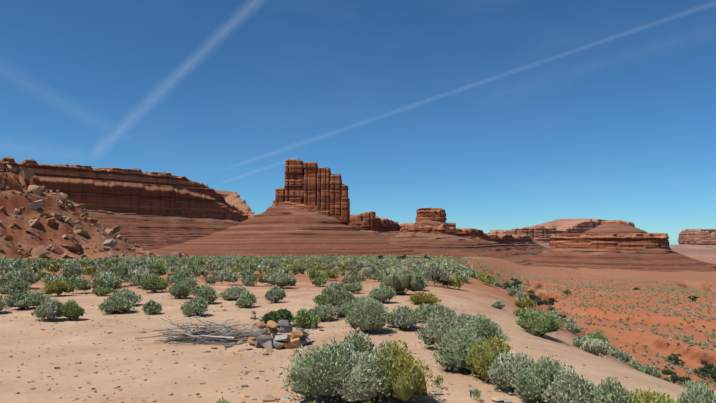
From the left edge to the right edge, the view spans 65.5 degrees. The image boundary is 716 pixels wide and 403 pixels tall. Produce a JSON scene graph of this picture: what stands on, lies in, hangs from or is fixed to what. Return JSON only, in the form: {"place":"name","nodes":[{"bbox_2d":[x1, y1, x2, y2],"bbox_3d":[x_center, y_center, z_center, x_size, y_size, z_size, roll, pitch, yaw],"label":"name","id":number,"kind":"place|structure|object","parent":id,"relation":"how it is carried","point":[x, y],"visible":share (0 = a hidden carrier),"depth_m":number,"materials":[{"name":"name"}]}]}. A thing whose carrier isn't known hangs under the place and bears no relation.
{"place":"outdoors","nodes":[
{"label":"outdoors","id":0,"kind":"place"},
{"bbox_2d":[0,163,715,402],"bbox_3d":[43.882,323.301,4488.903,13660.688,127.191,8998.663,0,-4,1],"label":"terrain","id":1,"kind":"structure","parent":0,"point":[473,291],"depth_m":11.26,"materials":[{"name":"beige sand"}]},
{"bbox_2d":[0,157,254,250],"bbox_3d":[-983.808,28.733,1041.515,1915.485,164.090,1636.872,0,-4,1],"label":"mesa","id":2,"kind":"structure","parent":1,"relation":"on","point":[147,211],"depth_m":939.54,"materials":[{"name":"brown stone"}]},
{"bbox_2d":[135,307,256,344],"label":"dead branches","id":3,"kind":"object","parent":1,"relation":"on","point":[210,333],"visible":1,"depth_m":9.03,"materials":[{"name":"grey wood"}]},
{"bbox_2d":[150,200,427,256],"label":"talus slope","id":4,"kind":"structure","parent":1,"relation":"on","point":[286,228],"depth_m":728.97,"materials":[{"name":"brown stone"}]},
{"bbox_2d":[275,159,304,205],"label":"rock tower","id":5,"kind":"structure","parent":4,"relation":"on","point":[294,172],"depth_m":812.02,"materials":[{"name":"brown stone"}]},
{"bbox_2d":[284,175,304,203],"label":"rock column","id":6,"kind":"structure","parent":4,"relation":"on","point":[302,177],"depth_m":812.94,"materials":[{"name":"brown stone"}]},
{"bbox_2d":[304,162,349,222],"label":"butte","id":7,"kind":"object","parent":4,"relation":"on","point":[325,190],"depth_m":807.37,"materials":[{"name":"brown stone"}]},
{"bbox_2d":[0,161,682,402],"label":"scattered rocks","id":8,"kind":"object","parent":1,"relation":"on","point":[261,337],"visible":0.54,"depth_m":9.95,"materials":[{"name":"brown stone"}]},
{"bbox_2d":[0,254,715,402],"bbox_3d":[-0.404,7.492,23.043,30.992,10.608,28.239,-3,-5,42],"label":"shrubs","id":9,"kind":"object","parent":1,"relation":"on","point":[405,371],"visible":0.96,"depth_m":10.46,"materials":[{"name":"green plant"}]},
{"bbox_2d":[0,168,715,359],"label":"shrubs","id":10,"kind":"object","parent":1,"relation":"on","point":[348,257],"visible":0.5,"depth_m":162.32,"materials":[{"name":"green plant"}]},
{"bbox_2d":[348,211,399,239],"bbox_3d":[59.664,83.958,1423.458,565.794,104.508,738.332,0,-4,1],"label":"mesa crags","id":11,"kind":"structure","parent":1,"relation":"on","point":[371,223],"depth_m":1251.59,"materials":[{"name":"brown stone"}]},
{"bbox_2d":[384,223,548,266],"bbox_3d":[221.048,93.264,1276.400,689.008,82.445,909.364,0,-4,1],"label":"mesa","id":12,"kind":"structure","parent":1,"relation":"on","point":[444,240],"depth_m":1031.13,"materials":[{"name":"brown stone"}]},
{"bbox_2d":[404,208,449,231],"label":"butte","id":13,"kind":"object","parent":12,"relation":"on","point":[434,217],"visible":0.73,"depth_m":1073.09,"materials":[{"name":"brown stone"}]},
{"bbox_2d":[488,218,634,247],"bbox_3d":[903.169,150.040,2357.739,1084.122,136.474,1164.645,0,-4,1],"label":"mesa","id":14,"kind":"structure","parent":1,"relation":"on","point":[541,234],"depth_m":1991.67,"materials":[{"name":"brown stone"}]},
{"bbox_2d":[528,233,715,271],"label":"butte","id":15,"kind":"object","parent":1,"relation":"on","point":[645,251],"visible":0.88,"depth_m":940.70,"materials":[{"name":"brown stone"}]},
{"bbox_2d":[583,220,647,236],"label":"rock mound","id":16,"kind":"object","parent":15,"relation":"on","point":[620,228],"depth_m":983.91,"materials":[{"name":"brown stone"}]},
{"bbox_2d":[671,229,715,254],"bbox_3d":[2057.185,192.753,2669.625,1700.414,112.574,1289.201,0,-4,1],"label":"mesa","id":17,"kind":"structure","parent":1,"relation":"on","point":[698,241],"depth_m":2251.54,"materials":[{"name":"brown stone"}]},
{"bbox_2d":[0,0,715,244],"label":"sky","id":18,"kind":"structure","parent":0,"point":[490,114],"materials":[{"name":"blue"}]}
]}

